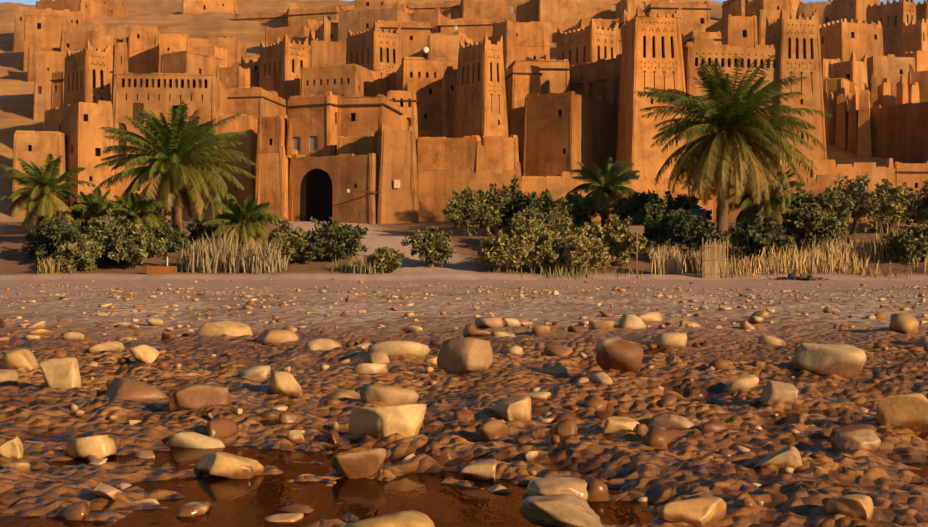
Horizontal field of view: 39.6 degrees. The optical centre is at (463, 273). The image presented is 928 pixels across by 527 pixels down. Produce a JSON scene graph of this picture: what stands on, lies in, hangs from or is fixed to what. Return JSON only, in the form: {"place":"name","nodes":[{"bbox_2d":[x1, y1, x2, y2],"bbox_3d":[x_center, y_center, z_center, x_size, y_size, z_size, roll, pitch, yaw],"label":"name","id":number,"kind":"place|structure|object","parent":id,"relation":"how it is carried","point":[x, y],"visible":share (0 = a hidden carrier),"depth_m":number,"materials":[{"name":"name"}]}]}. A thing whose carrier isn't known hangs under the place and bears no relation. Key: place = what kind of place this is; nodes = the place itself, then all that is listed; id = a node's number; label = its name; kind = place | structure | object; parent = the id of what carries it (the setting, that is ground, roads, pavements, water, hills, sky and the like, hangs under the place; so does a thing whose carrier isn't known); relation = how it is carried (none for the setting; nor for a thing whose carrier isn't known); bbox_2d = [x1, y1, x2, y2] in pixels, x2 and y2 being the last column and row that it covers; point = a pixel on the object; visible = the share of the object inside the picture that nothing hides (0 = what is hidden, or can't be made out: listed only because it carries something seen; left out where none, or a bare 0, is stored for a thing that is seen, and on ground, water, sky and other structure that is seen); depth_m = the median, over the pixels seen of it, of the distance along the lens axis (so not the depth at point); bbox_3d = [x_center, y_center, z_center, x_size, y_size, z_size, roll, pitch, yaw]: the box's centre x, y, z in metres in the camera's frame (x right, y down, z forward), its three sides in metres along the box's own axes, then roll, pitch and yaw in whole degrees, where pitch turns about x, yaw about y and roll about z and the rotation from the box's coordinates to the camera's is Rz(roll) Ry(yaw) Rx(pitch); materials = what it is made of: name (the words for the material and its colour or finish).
{"place":"outdoors","nodes":[
{"label":"outdoors","id":0,"kind":"place"},
{"bbox_2d":[63,40,110,104],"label":"tower","id":1,"kind":"structure","parent":0,"point":[73,83],"depth_m":102.32,"materials":[{"name":"brown paint"}]},
{"bbox_2d":[396,57,442,130],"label":"building","id":2,"kind":"structure","parent":0,"point":[435,73],"depth_m":113.40,"materials":[{"name":"brown brick"}]},
{"bbox_2d":[441,66,456,137],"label":"building","id":3,"kind":"structure","parent":0,"point":[450,80],"depth_m":108.17,"materials":[{"name":"brown paint"}]},
{"bbox_2d":[0,0,927,526],"bbox_3d":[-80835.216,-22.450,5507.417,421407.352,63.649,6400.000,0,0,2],"label":"ground","id":4,"kind":"structure","parent":0,"point":[630,464],"depth_m":5.09,"materials":[{"name":"brown soil"}]},
{"bbox_2d":[11,130,66,216],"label":"building","id":5,"kind":"structure","parent":4,"relation":"on","point":[35,154],"depth_m":96.22,"materials":[{"name":"brown brick"}]},
{"bbox_2d":[0,153,95,233],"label":"palm tree","id":6,"kind":"object","parent":4,"relation":"on","point":[43,197],"depth_m":72.06,"materials":[{"name":"green plant"}]},
{"bbox_2d":[23,14,72,71],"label":"mud-brick building","id":7,"kind":"structure","parent":4,"relation":"on","point":[53,21],"depth_m":151.83,"materials":[{"name":"brick"}]},
{"bbox_2d":[13,6,83,51],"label":"building","id":8,"kind":"structure","parent":4,"relation":"on","point":[76,24],"depth_m":166.82,"materials":[{"name":"brick"}]},
{"bbox_2d":[33,49,76,119],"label":"building","id":9,"kind":"structure","parent":4,"relation":"on","point":[43,75],"depth_m":126.19,"materials":[{"name":"brick"}]},
{"bbox_2d":[18,211,107,262],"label":"shrub","id":10,"kind":"object","parent":4,"relation":"on","point":[51,235],"visible":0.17,"depth_m":66.24,"materials":[{"name":"green plant"}]},
{"bbox_2d":[35,0,107,21],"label":"building","id":11,"kind":"structure","parent":4,"relation":"on","point":[93,9],"depth_m":184.29,"materials":[{"name":"brick"}]},
{"bbox_2d":[49,234,102,272],"bbox_3d":[-19.399,-0.813,64.548,2.508,2.291,3.172,0,0,-31],"label":"shrub","id":12,"kind":"object","parent":4,"relation":"on","point":[83,253],"visible":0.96,"depth_m":63.93,"materials":[{"name":"green plant"}]},
{"bbox_2d":[44,100,114,210],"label":"building","id":13,"kind":"structure","parent":4,"relation":"on","point":[93,137],"depth_m":97.55,"materials":[{"name":"brown paint"}]},
{"bbox_2d":[60,30,122,63],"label":"building","id":14,"kind":"structure","parent":4,"relation":"on","point":[77,37],"depth_m":141.79,"materials":[{"name":"brick"}]},
{"bbox_2d":[68,187,124,230],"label":"palm tree","id":15,"kind":"object","parent":4,"relation":"on","point":[97,206],"depth_m":72.28,"materials":[{"name":"green plant"}]},
{"bbox_2d":[83,208,132,264],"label":"shrub","id":16,"kind":"object","parent":4,"relation":"on","point":[108,228],"visible":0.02,"depth_m":66.39,"materials":[{"name":"green plant"}]},
{"bbox_2d":[102,192,165,230],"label":"palm tree","id":17,"kind":"object","parent":4,"relation":"on","point":[136,208],"depth_m":70.97,"materials":[{"name":"green plant"}]},
{"bbox_2d":[106,222,169,269],"bbox_3d":[-16.912,-1.238,65.583,3.623,2.828,2.655,0,0,18],"label":"shrub","id":18,"kind":"object","parent":4,"relation":"on","point":[139,243],"visible":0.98,"depth_m":65.00,"materials":[{"name":"green plant"}]},
{"bbox_2d":[128,25,160,73],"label":"building","id":19,"kind":"structure","parent":4,"relation":"on","point":[144,41],"depth_m":143.29,"materials":[{"name":"brick"}]},
{"bbox_2d":[145,219,192,251],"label":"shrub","id":20,"kind":"object","parent":4,"relation":"on","point":[175,239],"depth_m":69.71,"materials":[{"name":"green plant"}]},
{"bbox_2d":[113,72,227,204],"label":"building","id":21,"kind":"structure","parent":4,"relation":"on","point":[147,99],"depth_m":99.98,"materials":[{"name":"brick"}]},
{"bbox_2d":[92,100,255,236],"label":"palm tree","id":22,"kind":"object","parent":4,"relation":"on","point":[176,146],"depth_m":73.40,"materials":[{"name":"green plant"}]},
{"bbox_2d":[160,51,225,74],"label":"building","id":23,"kind":"structure","parent":4,"relation":"on","point":[196,58],"depth_m":129.48,"materials":[{"name":"brick"}]},
{"bbox_2d":[182,0,236,13],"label":"building","id":24,"kind":"structure","parent":4,"relation":"on","point":[198,6],"depth_m":191.30,"materials":[{"name":"brick"}]},
{"bbox_2d":[211,112,257,205],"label":"building","id":25,"kind":"structure","parent":4,"relation":"on","point":[245,122],"depth_m":97.63,"materials":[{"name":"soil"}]},
{"bbox_2d":[176,229,293,273],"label":"reeds","id":26,"kind":"object","parent":4,"relation":"on","point":[213,259],"visible":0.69,"depth_m":63.85,"materials":[{"name":"beige plant"}]},
{"bbox_2d":[215,65,258,88],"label":"building","id":27,"kind":"structure","parent":4,"relation":"on","point":[238,76],"depth_m":121.11,"materials":[{"name":"brick"}]},
{"bbox_2d":[201,193,283,251],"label":"palm tree","id":28,"kind":"object","parent":4,"relation":"on","point":[249,216],"depth_m":69.77,"materials":[{"name":"green plant"}]},
{"bbox_2d":[225,87,285,117],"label":"mud-brick building","id":29,"kind":"structure","parent":4,"relation":"on","point":[272,99],"depth_m":108.83,"materials":[{"name":"brick"}]},
{"bbox_2d":[254,115,286,206],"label":"building","id":30,"kind":"structure","parent":4,"relation":"on","point":[276,133],"depth_m":92.65,"materials":[{"name":"brick"}]},
{"bbox_2d":[255,146,297,219],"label":"gate tower","id":31,"kind":"structure","parent":4,"relation":"on","point":[270,180],"depth_m":88.51,"materials":[{"name":"brick"}]},
{"bbox_2d":[259,33,308,114],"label":"tower","id":32,"kind":"structure","parent":4,"relation":"on","point":[288,89],"depth_m":119.77,"materials":[{"name":"soil"}]},
{"bbox_2d":[265,25,313,44],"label":"building","id":33,"kind":"structure","parent":4,"relation":"on","point":[291,31],"depth_m":160.93,"materials":[{"name":"brick"}]},
{"bbox_2d":[265,217,315,262],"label":"shrub","id":34,"kind":"object","parent":4,"relation":"on","point":[294,239],"visible":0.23,"depth_m":65.67,"materials":[{"name":"green plant"}]},
{"bbox_2d":[287,6,338,26],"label":"building","id":35,"kind":"structure","parent":4,"relation":"on","point":[319,14],"depth_m":170.22,"materials":[{"name":"brick"}]},
{"bbox_2d":[286,91,340,156],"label":"building","id":36,"kind":"structure","parent":4,"relation":"on","point":[312,110],"depth_m":91.96,"materials":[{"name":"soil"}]},
{"bbox_2d":[310,40,345,66],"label":"building","id":37,"kind":"structure","parent":4,"relation":"on","point":[322,48],"depth_m":134.59,"materials":[{"name":"brick"}]},
{"bbox_2d":[289,153,378,223],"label":"gateway wall","id":38,"kind":"structure","parent":4,"relation":"on","point":[318,170],"depth_m":87.17,"materials":[{"name":"orange paint"}]},
{"bbox_2d":[304,216,368,260],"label":"shrub","id":39,"kind":"object","parent":4,"relation":"on","point":[330,241],"depth_m":66.51,"materials":[{"name":"green plant"}]},
{"bbox_2d":[300,64,376,96],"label":"building","id":40,"kind":"structure","parent":4,"relation":"on","point":[357,77],"depth_m":115.76,"materials":[{"name":"brick"}]},
{"bbox_2d":[337,136,375,155],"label":"wall","id":41,"kind":"structure","parent":4,"relation":"on","point":[364,147],"depth_m":88.95,"materials":[{"name":"brick"}]},
{"bbox_2d":[335,94,402,154],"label":"building","id":42,"kind":"structure","parent":4,"relation":"on","point":[350,107],"depth_m":92.08,"materials":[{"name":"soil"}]},
{"bbox_2d":[346,22,400,95],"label":"tower","id":43,"kind":"structure","parent":4,"relation":"on","point":[360,53],"depth_m":120.57,"materials":[{"name":"brown brick"}]},
{"bbox_2d":[338,1,414,41],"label":"building","id":44,"kind":"structure","parent":4,"relation":"on","point":[363,17],"depth_m":153.97,"materials":[{"name":"brick"}]},
{"bbox_2d":[347,123,418,223],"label":"gate tower","id":45,"kind":"structure","parent":4,"relation":"on","point":[402,185],"depth_m":86.24,"materials":[{"name":"orange paint"}]},
{"bbox_2d":[367,246,404,272],"bbox_3d":[-3.910,-0.500,63.931,1.936,1.728,2.043,0,0,2],"label":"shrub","id":46,"kind":"object","parent":4,"relation":"on","point":[386,259],"visible":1,"depth_m":63.48,"materials":[{"name":"green plant"}]},
{"bbox_2d":[386,89,419,161],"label":"building","id":47,"kind":"structure","parent":4,"relation":"on","point":[405,101],"depth_m":97.35,"materials":[{"name":"brick"}]},
{"bbox_2d":[377,20,431,62],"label":"building","id":48,"kind":"structure","parent":4,"relation":"on","point":[420,39],"depth_m":140.50,"materials":[{"name":"brick"}]},
{"bbox_2d":[401,225,456,267],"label":"shrub","id":49,"kind":"object","parent":4,"relation":"on","point":[431,244],"visible":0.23,"depth_m":65.45,"materials":[{"name":"green plant"}]},
{"bbox_2d":[419,164,465,220],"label":"wall","id":50,"kind":"structure","parent":4,"relation":"on","point":[437,180],"depth_m":88.83,"materials":[{"name":"brick"}]},
{"bbox_2d":[426,34,463,74],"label":"building","id":51,"kind":"structure","parent":4,"relation":"on","point":[445,53],"depth_m":133.25,"materials":[{"name":"brick"}]},
{"bbox_2d":[417,135,480,206],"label":"wall","id":52,"kind":"structure","parent":4,"relation":"on","point":[434,150],"depth_m":96.01,"materials":[{"name":"brown paint"}]},
{"bbox_2d":[0,429,927,526],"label":"water puddles","id":53,"kind":"object","parent":4,"relation":"on","point":[431,496],"depth_m":2.74,"materials":[{"name":"brown liquid"}]},
{"bbox_2d":[0,279,927,526],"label":"river stones","id":54,"kind":"object","parent":4,"relation":"on","point":[554,502],"visible":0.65,"depth_m":4.13,"materials":[{"name":"beige stone"}]},
{"bbox_2d":[440,16,504,43],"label":"building","id":55,"kind":"structure","parent":4,"relation":"on","point":[470,26],"depth_m":154.06,"materials":[{"name":"brick"}]},
{"bbox_2d":[442,186,512,236],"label":"shrub","id":56,"kind":"object","parent":4,"relation":"on","point":[466,213],"depth_m":76.38,"materials":[{"name":"green plant"}]},
{"bbox_2d":[453,33,508,137],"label":"tower","id":57,"kind":"structure","parent":4,"relation":"on","point":[474,66],"depth_m":104.52,"materials":[{"name":"brown paint"}]},
{"bbox_2d":[466,162,520,197],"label":"wall","id":58,"kind":"structure","parent":4,"relation":"on","point":[475,182],"depth_m":89.18,"materials":[{"name":"brick"}]},
{"bbox_2d":[460,0,537,22],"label":"building","id":59,"kind":"structure","parent":4,"relation":"on","point":[511,7],"depth_m":170.00,"materials":[{"name":"brick"}]},
{"bbox_2d":[474,227,543,271],"bbox_3d":[2.228,-0.953,65.014,3.131,2.681,2.971,0,0,-11],"label":"shrub","id":60,"kind":"object","parent":4,"relation":"on","point":[518,252],"visible":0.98,"depth_m":64.19,"materials":[{"name":"green plant"}]},
{"bbox_2d":[478,175,544,233],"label":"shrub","id":61,"kind":"object","parent":4,"relation":"on","point":[516,203],"depth_m":78.09,"materials":[{"name":"green plant"}]},
{"bbox_2d":[492,20,549,71],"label":"mud-brick building","id":62,"kind":"structure","parent":4,"relation":"on","point":[507,38],"depth_m":145.96,"materials":[{"name":"brick"}]},
{"bbox_2d":[504,64,542,176],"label":"mud-brick building","id":63,"kind":"structure","parent":4,"relation":"on","point":[532,74],"depth_m":106.96,"materials":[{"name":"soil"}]},
{"bbox_2d":[499,199,548,241],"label":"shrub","id":64,"kind":"object","parent":4,"relation":"on","point":[531,218],"depth_m":70.88,"materials":[{"name":"green plant"}]},
{"bbox_2d":[514,21,545,60],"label":"mud-brick building","id":65,"kind":"structure","parent":4,"relation":"on","point":[526,31],"depth_m":146.96,"materials":[{"name":"brick"}]},
{"bbox_2d":[514,188,582,232],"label":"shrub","id":66,"kind":"object","parent":4,"relation":"on","point":[557,213],"depth_m":76.45,"materials":[{"name":"green plant"}]},
{"bbox_2d":[521,171,577,201],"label":"wall","id":67,"kind":"structure","parent":4,"relation":"on","point":[539,186],"depth_m":89.54,"materials":[{"name":"brick"}]},
{"bbox_2d":[524,215,597,272],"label":"shrub","id":68,"kind":"object","parent":4,"relation":"on","point":[546,243],"visible":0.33,"depth_m":65.45,"materials":[{"name":"green plant"}]},
{"bbox_2d":[522,91,618,177],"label":"building","id":69,"kind":"structure","parent":4,"relation":"on","point":[543,125],"depth_m":103.30,"materials":[{"name":"brick"}]},
{"bbox_2d":[537,0,619,42],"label":"mud-brick building","id":70,"kind":"structure","parent":4,"relation":"on","point":[569,10],"depth_m":167.50,"materials":[{"name":"brick"}]},
{"bbox_2d":[548,235,614,273],"bbox_3d":[5.870,-0.734,64.296,3.400,2.380,3.011,0,0,2],"label":"shrub","id":71,"kind":"object","parent":4,"relation":"on","point":[585,252],"visible":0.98,"depth_m":63.61,"materials":[{"name":"green plant"}]},
{"bbox_2d":[559,190,606,231],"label":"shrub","id":72,"kind":"object","parent":4,"relation":"on","point":[582,210],"depth_m":81.09,"materials":[{"name":"green plant"}]},
{"bbox_2d":[556,19,618,64],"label":"mud-brick building","id":73,"kind":"structure","parent":4,"relation":"on","point":[609,46],"depth_m":116.01,"materials":[{"name":"brown brick"}]},
{"bbox_2d":[569,54,621,103],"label":"mud-brick building","id":74,"kind":"structure","parent":4,"relation":"on","point":[596,71],"depth_m":110.83,"materials":[{"name":"brick"}]},
{"bbox_2d":[568,157,639,225],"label":"palm tree","id":75,"kind":"object","parent":4,"relation":"on","point":[615,191],"depth_m":83.22,"materials":[{"name":"green plant"}]},
{"bbox_2d":[589,214,653,269],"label":"bush","id":76,"kind":"object","parent":4,"relation":"on","point":[616,236],"depth_m":66.97,"materials":[{"name":"green plant"}]},
{"bbox_2d":[607,190,663,225],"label":"bush","id":77,"kind":"object","parent":4,"relation":"on","point":[633,204],"depth_m":78.95,"materials":[{"name":"green plant"}]},
{"bbox_2d":[616,6,689,181],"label":"kasbah tower","id":78,"kind":"structure","parent":4,"relation":"on","point":[661,28],"depth_m":100.08,"materials":[{"name":"brick"}]},
{"bbox_2d":[624,189,696,248],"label":"bush","id":79,"kind":"object","parent":4,"relation":"on","point":[652,222],"depth_m":72.38,"materials":[{"name":"green plant"}]},
{"bbox_2d":[644,243,688,274],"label":"reeds","id":80,"kind":"object","parent":4,"relation":"on","point":[666,262],"visible":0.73,"depth_m":64.02,"materials":[{"name":"beige plant"}]},
{"bbox_2d":[643,0,710,36],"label":"mud-brick building","id":81,"kind":"structure","parent":4,"relation":"on","point":[697,20],"depth_m":149.45,"materials":[{"name":"brick"}]},
{"bbox_2d":[645,177,712,220],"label":"wall","id":82,"kind":"structure","parent":4,"relation":"on","point":[651,186],"depth_m":90.29,"materials":[{"name":"brick"}]},
{"bbox_2d":[663,207,716,251],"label":"bush","id":83,"kind":"object","parent":4,"relation":"on","point":[690,226],"depth_m":69.84,"materials":[{"name":"green plant"}]},
{"bbox_2d":[688,225,740,265],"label":"bush","id":84,"kind":"object","parent":4,"relation":"on","point":[712,234],"depth_m":67.24,"materials":[{"name":"green plant"}]},
{"bbox_2d":[702,238,727,277],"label":"reed fence panel","id":85,"kind":"structure","parent":4,"relation":"on","point":[712,273],"depth_m":62.52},
{"bbox_2d":[682,38,778,181],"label":"mud-brick building","id":86,"kind":"structure","parent":4,"relation":"on","point":[748,54],"depth_m":101.20,"materials":[{"name":"brick"}]},
{"bbox_2d":[705,14,757,46],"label":"mud-brick building","id":87,"kind":"structure","parent":4,"relation":"on","point":[735,36],"depth_m":117.45,"materials":[{"name":"brick"}]},
{"bbox_2d":[635,55,831,245],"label":"palm tree","id":88,"kind":"object","parent":4,"relation":"on","point":[742,122],"depth_m":72.02,"materials":[{"name":"green plant"}]},
{"bbox_2d":[726,209,796,257],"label":"bush","id":89,"kind":"object","parent":4,"relation":"on","point":[754,235],"depth_m":68.87,"materials":[{"name":"green plant"}]},
{"bbox_2d":[729,169,804,235],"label":"palm tree","id":90,"kind":"object","parent":4,"relation":"on","point":[750,210],"depth_m":73.56,"materials":[{"name":"green plant"}]},
{"bbox_2d":[765,9,826,181],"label":"kasbah tower","id":91,"kind":"structure","parent":4,"relation":"on","point":[809,38],"depth_m":101.51,"materials":[{"name":"brick"}]},
{"bbox_2d":[700,239,927,277],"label":"dry grass","id":92,"kind":"structure","parent":4,"relation":"on","point":[799,263],"depth_m":64.94,"materials":[{"name":"beige plant"}]},
{"bbox_2d":[796,1,841,26],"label":"building","id":93,"kind":"structure","parent":4,"relation":"on","point":[829,14],"depth_m":158.81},
{"bbox_2d":[792,208,852,249],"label":"bush","id":94,"kind":"object","parent":4,"relation":"on","point":[833,225],"depth_m":70.89,"materials":[{"name":"green plant"}]},
{"bbox_2d":[834,51,867,101],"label":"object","id":95,"kind":"object","parent":4,"relation":"on","point":[845,68],"depth_m":119.98,"materials":[{"name":"brown brick"}]},
{"bbox_2d":[819,18,883,61],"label":"building","id":96,"kind":"structure","parent":4,"relation":"on","point":[851,40],"depth_m":138.85,"materials":[{"name":"brick"}]},
{"bbox_2d":[810,158,894,220],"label":"wall","id":97,"kind":"structure","parent":4,"relation":"on","point":[873,171],"depth_m":92.55,"materials":[{"name":"soil"}]},
{"bbox_2d":[826,172,883,233],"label":"shrub","id":98,"kind":"object","parent":4,"relation":"on","point":[857,195],"depth_m":79.08,"materials":[{"name":"green plant"}]},
{"bbox_2d":[857,90,871,158],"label":"tower","id":99,"kind":"structure","parent":4,"relation":"on","point":[864,150],"depth_m":105.65,"materials":[{"name":"brick"}]},
{"bbox_2d":[803,219,926,263],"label":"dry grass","id":100,"kind":"structure","parent":4,"relation":"on","point":[876,246],"depth_m":68.93,"materials":[{"name":"beige plant"}]},
{"bbox_2d":[835,101,927,162],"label":"mud-brick building","id":101,"kind":"structure","parent":4,"relation":"on","point":[888,121],"depth_m":103.80,"materials":[{"name":"brick"}]},
{"bbox_2d":[860,54,914,101],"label":"mud-brick building","id":102,"kind":"structure","parent":4,"relation":"on","point":[900,64],"depth_m":124.76,"materials":[{"name":"brick"}]},
{"bbox_2d":[866,0,915,56],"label":"mud-brick building","id":103,"kind":"structure","parent":4,"relation":"on","point":[885,20],"depth_m":148.92,"materials":[{"name":"brick"}]},
{"bbox_2d":[863,179,920,232],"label":"shrub","id":104,"kind":"object","parent":4,"relation":"on","point":[903,196],"depth_m":78.93,"materials":[{"name":"green plant"}]},
{"bbox_2d":[877,161,927,214],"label":"low ksar annex","id":105,"kind":"object","parent":4,"relation":"on","point":[909,172],"depth_m":93.78,"materials":[{"name":"brick"}]},
{"bbox_2d":[881,222,927,264],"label":"bush","id":106,"kind":"object","parent":4,"relation":"on","point":[909,241],"depth_m":66.59,"materials":[{"name":"green plant"}]},
{"bbox_2d":[898,180,927,229],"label":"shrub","id":107,"kind":"object","parent":4,"relation":"on","point":[915,206],"depth_m":79.67,"materials":[{"name":"green plant"}]},
{"bbox_2d":[899,19,927,56],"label":"mud-brick building","id":108,"kind":"structure","parent":4,"relation":"on","point":[905,33],"depth_m":141.15,"materials":[{"name":"brick"}]},
{"bbox_2d":[481,135,518,173],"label":"building","id":109,"kind":"structure","parent":0,"point":[500,158],"depth_m":97.50,"materials":[{"name":"brown paint"}]},
{"bbox_2d":[506,59,570,93],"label":"mud-brick building","id":110,"kind":"structure","parent":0,"point":[554,69],"depth_m":112.18,"materials":[{"name":"brown brick"}]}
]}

